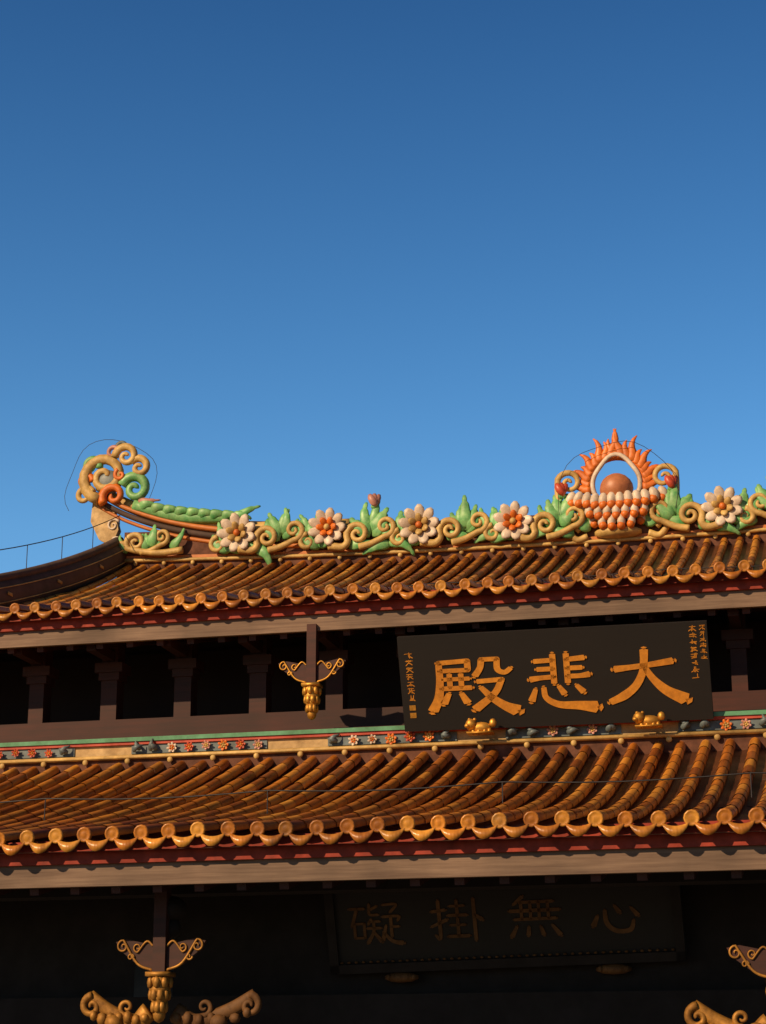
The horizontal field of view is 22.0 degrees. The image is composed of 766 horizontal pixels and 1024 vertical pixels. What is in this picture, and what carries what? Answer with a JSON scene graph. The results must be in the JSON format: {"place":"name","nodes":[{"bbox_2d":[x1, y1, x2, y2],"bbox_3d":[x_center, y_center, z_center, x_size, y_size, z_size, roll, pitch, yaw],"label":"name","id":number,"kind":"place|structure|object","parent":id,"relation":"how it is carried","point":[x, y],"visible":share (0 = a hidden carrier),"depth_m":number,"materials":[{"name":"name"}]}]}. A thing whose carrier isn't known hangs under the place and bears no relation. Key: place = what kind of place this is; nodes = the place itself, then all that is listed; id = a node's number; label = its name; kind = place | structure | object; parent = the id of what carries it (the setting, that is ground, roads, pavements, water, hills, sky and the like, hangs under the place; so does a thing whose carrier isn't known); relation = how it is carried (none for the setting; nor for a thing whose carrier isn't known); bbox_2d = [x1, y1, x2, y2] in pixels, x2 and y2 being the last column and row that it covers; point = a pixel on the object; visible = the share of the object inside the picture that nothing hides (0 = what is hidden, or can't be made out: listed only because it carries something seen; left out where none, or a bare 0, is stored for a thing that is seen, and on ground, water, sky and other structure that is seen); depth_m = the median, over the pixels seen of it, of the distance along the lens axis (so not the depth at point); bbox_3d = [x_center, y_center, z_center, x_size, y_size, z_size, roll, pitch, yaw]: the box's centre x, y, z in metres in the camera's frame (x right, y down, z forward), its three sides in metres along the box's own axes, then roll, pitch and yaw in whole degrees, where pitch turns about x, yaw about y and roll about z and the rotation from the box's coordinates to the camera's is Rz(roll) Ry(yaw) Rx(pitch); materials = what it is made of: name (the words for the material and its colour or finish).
{"place":"outdoors","nodes":[
{"label":"outdoors","id":0,"kind":"place"},
{"bbox_2d":[134,963,172,996],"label":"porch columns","id":1,"kind":"structure","parent":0,"point":[141,988],"depth_m":15.66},
{"bbox_2d":[306,624,318,682],"bbox_3d":[-0.686,1.398,19.155,0.094,0.617,0.094,-4,-17,13],"label":"hanging post","id":2,"kind":"object","parent":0,"point":[312,648],"visible":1,"depth_m":19.12,"materials":[{"name":"brown wood"}]},
{"bbox_2d":[278,659,345,682],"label":"pendant wings","id":3,"kind":"object","parent":2,"relation":"attached to","point":[322,671],"visible":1,"depth_m":19.09},
{"bbox_2d":[279,658,343,682],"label":"pendant wing rims","id":4,"kind":"object","parent":3,"relation":"attached to","point":[304,663],"visible":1,"depth_m":19.08,"materials":[{"name":"gold metal"}]},
{"bbox_2d":[301,682,322,719],"bbox_3d":[-0.686,1.835,19.026,0.199,0.353,0.199,-4,-17,13],"label":"hanging pendant","id":5,"kind":"object","parent":2,"relation":"attached to","point":[311,692],"visible":1,"depth_m":18.98,"materials":[{"name":"gold metal"}]},
{"bbox_2d":[3,774,756,853],"bbox_3d":[-0.846,2.445,16.513,11.765,1.277,4.622,-4,-17,13],"label":"roof bed","id":6,"kind":"object","parent":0,"point":[372,842],"visible":0.07,"depth_m":13.96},
{"bbox_2d":[0,819,765,866],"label":"eave board","id":7,"kind":"object","parent":6,"relation":"on","point":[497,841],"visible":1,"depth_m":13.91,"materials":[{"name":"red wood"}]},
{"bbox_2d":[0,737,765,845],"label":"roof tiles","id":8,"kind":"object","parent":6,"relation":"on","point":[97,817],"visible":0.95,"depth_m":16.84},
{"bbox_2d":[0,439,765,819],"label":"wires","id":9,"kind":"object","parent":8,"relation":"on","point":[376,789],"visible":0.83,"depth_m":15.82,"materials":[{"name":"metal"}]},
{"bbox_2d":[4,718,765,759],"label":"decorative panel","id":10,"kind":"object","parent":8,"relation":"on","point":[668,727],"visible":0.25,"depth_m":18.95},
{"bbox_2d":[0,732,414,758],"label":"red flowers","id":11,"kind":"object","parent":10,"relation":"attached to","point":[237,746],"visible":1,"depth_m":19.20,"materials":[{"name":"red ceramic"}]},
{"bbox_2d":[166,734,376,751],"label":"white flowers","id":12,"kind":"object","parent":10,"relation":"attached to","point":[350,742],"visible":1,"depth_m":18.82,"materials":[{"name":"white ceramic"}]},
{"bbox_2d":[0,719,731,755],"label":"orange flowers","id":13,"kind":"object","parent":10,"relation":"attached to","point":[432,736],"visible":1,"depth_m":18.74,"materials":[{"name":"orange ceramic"}]},
{"bbox_2d":[15,721,748,753],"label":"cream flowers","id":14,"kind":"object","parent":10,"relation":"attached to","point":[551,730],"visible":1,"depth_m":18.66,"materials":[{"name":"beige ceramic"}]},
{"bbox_2d":[0,734,765,776],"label":"band","id":15,"kind":"object","parent":10,"relation":"attached to","point":[692,743],"depth_m":18.62,"materials":[{"name":"paint"}]},
{"bbox_2d":[0,729,765,768],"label":"band moulding","id":16,"kind":"object","parent":10,"relation":"attached to","point":[388,747],"visible":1,"depth_m":18.71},
{"bbox_2d":[0,719,765,759],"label":"dark band panels","id":17,"kind":"object","parent":10,"relation":"attached to","point":[522,733],"visible":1,"depth_m":18.78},
{"bbox_2d":[0,714,765,754],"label":"band","id":18,"kind":"object","parent":10,"relation":"attached to","point":[275,737],"depth_m":18.89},
{"bbox_2d":[201,718,751,749],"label":"pink flowers","id":19,"kind":"object","parent":10,"relation":"attached to","point":[547,729],"visible":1,"depth_m":18.39,"materials":[{"name":"pink ceramic"}]},
{"bbox_2d":[1,820,765,855],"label":"drip tiles","id":20,"kind":"object","parent":6,"relation":"attached to","point":[640,831],"visible":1,"depth_m":13.82,"materials":[{"name":"orange ceramic"}]},
{"bbox_2d":[0,807,764,846],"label":"tile end caps","id":21,"kind":"object","parent":20,"relation":"on","point":[594,818],"visible":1,"depth_m":13.86,"materials":[{"name":"ceramic"}]},
{"bbox_2d":[0,562,762,622],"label":"roof bed","id":22,"kind":"object","parent":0,"point":[377,600],"visible":0.04,"depth_m":19.12,"materials":[{"name":"brown wood"}]},
{"bbox_2d":[0,545,126,606],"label":"hip ridge","id":23,"kind":"structure","parent":22,"relation":"on","point":[48,584],"depth_m":26.74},
{"bbox_2d":[0,536,123,580],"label":"hip ridge cap","id":24,"kind":"object","parent":23,"relation":"on","point":[83,555],"visible":1,"depth_m":26.89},
{"bbox_2d":[0,549,124,603],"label":"hip ridge lines","id":25,"kind":"object","parent":23,"relation":"attached to","point":[59,581],"visible":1,"depth_m":26.59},
{"bbox_2d":[91,504,120,542],"bbox_3d":[-4.090,0.185,29.119,0.440,0.720,0.120,-4,-17,13],"label":"ridge end","id":26,"kind":"object","parent":23,"relation":"on","point":[104,533],"visible":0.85,"depth_m":29.06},
{"bbox_2d":[107,518,119,538],"bbox_3d":[-3.949,0.293,28.976,0.221,0.425,0.031,-4,-17,13],"label":"spiral ornament","id":27,"kind":"object","parent":26,"relation":"attached to","point":[110,521],"visible":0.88,"depth_m":29.01,"materials":[{"name":"white ceramic"}]},
{"bbox_2d":[0,535,765,614],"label":"roof tiles","id":28,"kind":"object","parent":22,"relation":"on","point":[107,593],"visible":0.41,"depth_m":26.31,"materials":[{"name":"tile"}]},
{"bbox_2d":[10,559,765,613],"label":"tile end caps","id":29,"kind":"object","parent":28,"relation":"attached to","point":[487,582],"visible":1,"depth_m":19.02,"materials":[{"name":"ceramic"}]},
{"bbox_2d":[83,456,765,564],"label":"leaves","id":30,"kind":"object","parent":28,"relation":"on","point":[464,514],"visible":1,"depth_m":27.93,"materials":[{"name":"green ceramic"}]},
{"bbox_2d":[368,493,380,506],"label":"pink buds","id":31,"kind":"object","parent":30,"relation":"attached to","point":[374,499],"visible":1,"depth_m":28.01,"materials":[{"name":"pink ceramic"}]},
{"bbox_2d":[0,568,765,620],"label":"roof drip tiles","id":32,"kind":"object","parent":22,"relation":"attached to","point":[450,593],"visible":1,"depth_m":18.98,"materials":[{"name":"orange ceramic"}]},
{"bbox_2d":[124,504,765,585],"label":"ridge","id":33,"kind":"structure","parent":22,"relation":"on","point":[192,548],"depth_m":27.64,"materials":[{"name":"paint"}]},
{"bbox_2d":[107,493,349,529],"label":"trim","id":34,"kind":"structure","parent":33,"relation":"attached to","point":[129,503],"depth_m":28.81,"materials":[{"name":"ceramic"}]},
{"bbox_2d":[125,528,765,565],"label":"ridge molding","id":35,"kind":"structure","parent":33,"relation":"attached to","point":[650,539],"depth_m":27.63,"materials":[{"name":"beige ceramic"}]},
{"bbox_2d":[76,443,765,555],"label":"ridge scrolls","id":36,"kind":"object","parent":35,"relation":"on","point":[86,489],"visible":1,"depth_m":27.81,"materials":[{"name":"beige ceramic"}]},
{"bbox_2d":[78,468,124,505],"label":"orange ridge end swirls","id":37,"kind":"object","parent":36,"relation":"attached to","point":[106,490],"visible":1,"depth_m":29.05,"materials":[{"name":"ceramic"}]},
{"bbox_2d":[96,441,125,495],"bbox_3d":[-4.030,-0.641,29.240,0.513,0.832,0.114,-4,-17,13],"label":"scroll ornament","id":38,"kind":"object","parent":36,"relation":"attached to","point":[103,479],"depth_m":29.16,"materials":[{"name":"ceramic"}]},
{"bbox_2d":[107,445,160,502],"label":"pink ridge end swirls","id":39,"kind":"object","parent":36,"relation":"attached to","point":[111,448],"visible":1,"depth_m":28.92,"materials":[{"name":"ceramic"}]},
{"bbox_2d":[98,496,344,547],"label":"ridge end bands","id":40,"kind":"object","parent":36,"relation":"attached to","point":[209,528],"visible":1,"depth_m":28.74,"materials":[{"name":"orange ceramic"}]},
{"bbox_2d":[104,503,343,542],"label":"dark ridge","id":41,"kind":"structure","parent":36,"relation":"attached to","point":[188,532],"depth_m":28.76,"materials":[{"name":"brown ceramic"}]},
{"bbox_2d":[217,486,742,551],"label":"flower petals","id":42,"kind":"object","parent":36,"relation":"attached to","point":[526,520],"visible":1,"depth_m":27.69,"materials":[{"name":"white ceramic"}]},
{"bbox_2d":[233,502,725,535],"bbox_3d":[3.909,-0.111,26.939,12.462,0.492,0.113,-4,-17,13],"label":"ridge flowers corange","id":43,"kind":"object","parent":42,"relation":"attached to","point":[418,524],"visible":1,"depth_m":27.66,"materials":[{"name":"orange ceramic"}]},
{"bbox_2d":[226,495,732,541],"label":"cream ridge flowers","id":44,"kind":"object","parent":43,"relation":"attached to","point":[424,520],"visible":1,"depth_m":27.68,"materials":[{"name":"beige ceramic"}]},
{"bbox_2d":[555,475,677,495],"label":"red ridge buds","id":45,"kind":"object","parent":36,"relation":"attached to","point":[561,488],"visible":1,"depth_m":27.10,"materials":[{"name":"red ceramic"}]},
{"bbox_2d":[595,525,641,538],"bbox_3d":[3.235,0.282,27.123,0.647,0.180,0.342,-4,-17,13],"label":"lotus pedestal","id":46,"kind":"object","parent":35,"relation":"on","point":[617,533],"visible":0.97,"depth_m":27.01,"materials":[{"name":"beige ceramic"}]},
{"bbox_2d":[566,486,666,524],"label":"petal tips","id":47,"kind":"object","parent":46,"relation":"on","point":[601,497],"visible":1,"depth_m":27.04,"materials":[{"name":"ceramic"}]},
{"bbox_2d":[574,428,658,493],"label":"lotus flames","id":48,"kind":"object","parent":47,"relation":"on","point":[633,455],"visible":1,"depth_m":27.44,"materials":[{"name":"orange ceramic"}]},
{"bbox_2d":[600,473,632,494],"bbox_3d":[3.232,-0.315,27.290,0.470,0.450,0.420,-4,-17,13],"label":"ball","id":49,"kind":"object","parent":47,"relation":"on","point":[614,483],"visible":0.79,"depth_m":27.14,"materials":[{"name":"orange ceramic"}]},
{"bbox_2d":[590,452,642,493],"bbox_3d":[3.232,-0.534,27.355,0.729,0.634,0.042,-4,-17,13],"label":"arch rim","id":50,"kind":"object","parent":47,"relation":"on","point":[629,462],"depth_m":27.37,"materials":[{"name":"beige ceramic"}]},
{"bbox_2d":[590,457,648,494],"bbox_3d":[3.242,-0.551,27.401,0.940,0.625,0.061,-4,-17,13],"label":"arch inner edge","id":51,"kind":"object","parent":47,"relation":"on","point":[616,459],"visible":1,"depth_m":27.44,"materials":[{"name":"orange ceramic"}]},
{"bbox_2d":[567,493,665,529],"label":"lotus petals","id":52,"kind":"object","parent":46,"relation":"on","point":[610,504],"visible":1,"depth_m":27.00,"materials":[{"name":"ceramic"}]},
{"bbox_2d":[126,525,765,558],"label":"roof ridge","id":53,"kind":"structure","parent":33,"relation":"attached to","point":[413,547],"depth_m":27.81,"materials":[{"name":"brown ceramic"}]},
{"bbox_2d":[0,621,765,724],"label":"hall walls","id":54,"kind":"structure","parent":0,"point":[374,681],"depth_m":20.68,"materials":[{"name":"paint"}]},
{"bbox_2d":[0,607,765,742],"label":"beam","id":55,"kind":"structure","parent":54,"relation":"attached to","point":[366,717],"depth_m":19.77,"materials":[{"name":"red wood"}]},
{"bbox_2d":[13,609,754,723],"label":"posts","id":56,"kind":"object","parent":55,"relation":"on","point":[185,667],"visible":0.5,"depth_m":20.01,"materials":[{"name":"red wood"}]},
{"bbox_2d":[0,612,765,661],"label":"beam","id":57,"kind":"structure","parent":54,"relation":"attached to","point":[359,638],"depth_m":20.50,"materials":[{"name":"brown wood"}]},
{"bbox_2d":[0,710,765,746],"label":"green band","id":58,"kind":"object","parent":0,"point":[314,731],"visible":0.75,"depth_m":19.13,"materials":[{"name":"green paint"}]},
{"bbox_2d":[0,0,765,586],"label":"sky","id":59,"kind":"structure","parent":0,"point":[303,257],"materials":[{"name":"blue"}]},
{"bbox_2d":[385,964,631,982],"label":"sign supports","id":60,"kind":"object","parent":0,"point":[403,977],"visible":1,"depth_m":14.80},
{"bbox_2d":[397,620,713,731],"bbox_3d":[1.581,1.534,18.326,2.893,0.866,0.396,-4,-17,13],"label":"sign board","id":61,"kind":"object","parent":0,"point":[604,649],"visible":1,"depth_m":18.28,"materials":[{"name":"black wood"}]},
{"bbox_2d":[409,705,416,717],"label":"seal marks","id":62,"kind":"object","parent":61,"relation":"attached to","point":[412,708],"visible":1,"depth_m":18.62},
{"bbox_2d":[404,625,707,700],"bbox_3d":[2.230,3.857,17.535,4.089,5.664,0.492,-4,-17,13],"label":"small inscriptions","id":63,"kind":"object","parent":61,"relation":"attached to","point":[692,650],"visible":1,"depth_m":17.99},
{"bbox_2d":[428,646,692,714],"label":"chinese characters","id":64,"kind":"object","parent":61,"relation":"attached to","point":[642,666],"visible":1,"depth_m":18.31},
{"bbox_2d":[464,711,664,735],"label":"sign supports","id":65,"kind":"object","parent":61,"relation":"attached to","point":[639,718],"visible":1,"depth_m":18.08,"materials":[{"name":"gold metal"}]},
{"bbox_2d":[727,945,765,974],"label":"pendant wings","id":66,"kind":"object","parent":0,"point":[758,963],"visible":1,"depth_m":13.63},
{"bbox_2d":[728,945,765,977],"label":"pendant wing rims","id":67,"kind":"object","parent":66,"relation":"attached to","point":[754,955],"visible":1,"depth_m":13.62,"materials":[{"name":"gold metal"}]},
{"label":"ground","id":68,"kind":"structure","parent":0,"visible":0},
{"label":"stone platform","id":69,"kind":"structure","parent":68,"relation":"on","visible":0},
{"bbox_2d":[0,806,765,1023],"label":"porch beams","id":70,"kind":"structure","parent":69,"relation":"on","point":[61,955],"depth_m":15.21,"materials":[{"name":"black wood"}]},
{"bbox_2d":[152,889,170,971],"bbox_3d":[-1.650,3.116,14.702,0.097,0.679,0.097,-4,-17,13],"label":"hanging post","id":71,"kind":"object","parent":70,"relation":"hanging from","point":[161,937],"visible":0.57,"depth_m":14.66,"materials":[{"name":"brown wood"}]},
{"bbox_2d":[145,971,175,1022],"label":"pendant ornament","id":72,"kind":"object","parent":71,"relation":"attached to","point":[159,985],"visible":1,"depth_m":14.51,"materials":[{"name":"gold metal"}]},
{"bbox_2d":[116,938,206,970],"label":"pendant wings","id":73,"kind":"object","parent":71,"relation":"attached to","point":[175,955],"visible":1,"depth_m":14.63},
{"bbox_2d":[117,938,202,970],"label":"pendant wing rims","id":74,"kind":"object","parent":73,"relation":"attached to","point":[167,945],"visible":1,"depth_m":14.62,"materials":[{"name":"gold metal"}]},
{"bbox_2d":[333,886,686,963],"bbox_3d":[0.904,3.085,15.001,2.749,0.789,0.277,-4,-17,13],"label":"sign board","id":75,"kind":"object","parent":70,"relation":"attached to","point":[582,908],"visible":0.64,"depth_m":14.97,"materials":[{"name":"black wood"}]},
{"bbox_2d":[347,895,640,944],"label":"chinese characters","id":76,"kind":"object","parent":75,"relation":"attached to","point":[475,917],"visible":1,"depth_m":15.02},
{"bbox_2d":[323,885,686,974],"bbox_3d":[0.894,3.086,14.955,2.748,0.781,0.253,-4,-17,13],"label":"sign frame","id":77,"kind":"object","parent":75,"relation":"attached to","point":[338,968],"visible":0.56,"depth_m":14.94,"materials":[{"name":"black wood"}]},
{"bbox_2d":[340,948,674,963],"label":"sign border trim","id":78,"kind":"structure","parent":77,"relation":"attached to","point":[526,955],"depth_m":14.95,"materials":[{"name":"wood"}]},
{"bbox_3d":[-1.597,3.045,14.817,0.260,0.320,0.247,-4,-17,13],"label":"pendant capital","id":79,"kind":"object","parent":70,"relation":"attached to","visible":0},
{"bbox_2d":[80,990,153,1023],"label":"bracket arms","id":80,"kind":"object","parent":79,"relation":"attached to","point":[109,1013],"visible":1,"depth_m":14.58},
{"bbox_2d":[169,989,261,1023],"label":"bracket arms","id":81,"kind":"object","parent":79,"relation":"attached to","point":[222,1014],"visible":1,"depth_m":14.51},
{"bbox_3d":[-1.018,2.749,15.684,11.165,0.663,2.835,-4,-17,13],"label":"lower eave soffit","id":82,"kind":"object","parent":70,"relation":"attached to","visible":0},
{"bbox_2d":[0,871,744,895],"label":"eave rafters","id":83,"kind":"object","parent":82,"relation":"attached to","point":[413,882],"visible":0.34,"depth_m":14.12,"materials":[{"name":"red wood"}]},
{"bbox_3d":[2.731,3.398,13.513,0.206,0.365,0.206,-4,-17,13],"label":"lower pendant","id":84,"kind":"object","parent":83,"relation":"hanging from","visible":0},
{"bbox_2d":[684,1000,765,1023],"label":"bracket arms","id":85,"kind":"object","parent":84,"relation":"attached to","point":[705,1014],"visible":1,"depth_m":13.58},
{"bbox_2d":[0,845,765,888],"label":"eave fascia","id":86,"kind":"structure","parent":82,"relation":"attached to","point":[663,860],"depth_m":13.91,"materials":[{"name":"brown wood"}]},
{"bbox_3d":[-0.880,1.181,19.928,12.412,0.320,1.135,-4,-17,13],"label":"upper eave soffit","id":87,"kind":"object","parent":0,"visible":0},
{"bbox_2d":[0,608,753,653],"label":"eave rafters","id":88,"kind":"object","parent":87,"relation":"attached to","point":[377,631],"visible":0.52,"depth_m":19.49,"materials":[{"name":"red wood"}]},
{"bbox_2d":[0,589,765,648],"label":"eave fascia","id":89,"kind":"structure","parent":87,"relation":"attached to","point":[722,600],"depth_m":19.06,"materials":[{"name":"brown wood"}]},
{"bbox_2d":[0,570,765,632],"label":"red eave board","id":90,"kind":"object","parent":89,"relation":"attached to","point":[490,598],"visible":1,"depth_m":19.09,"materials":[{"name":"red wood"}]}
]}

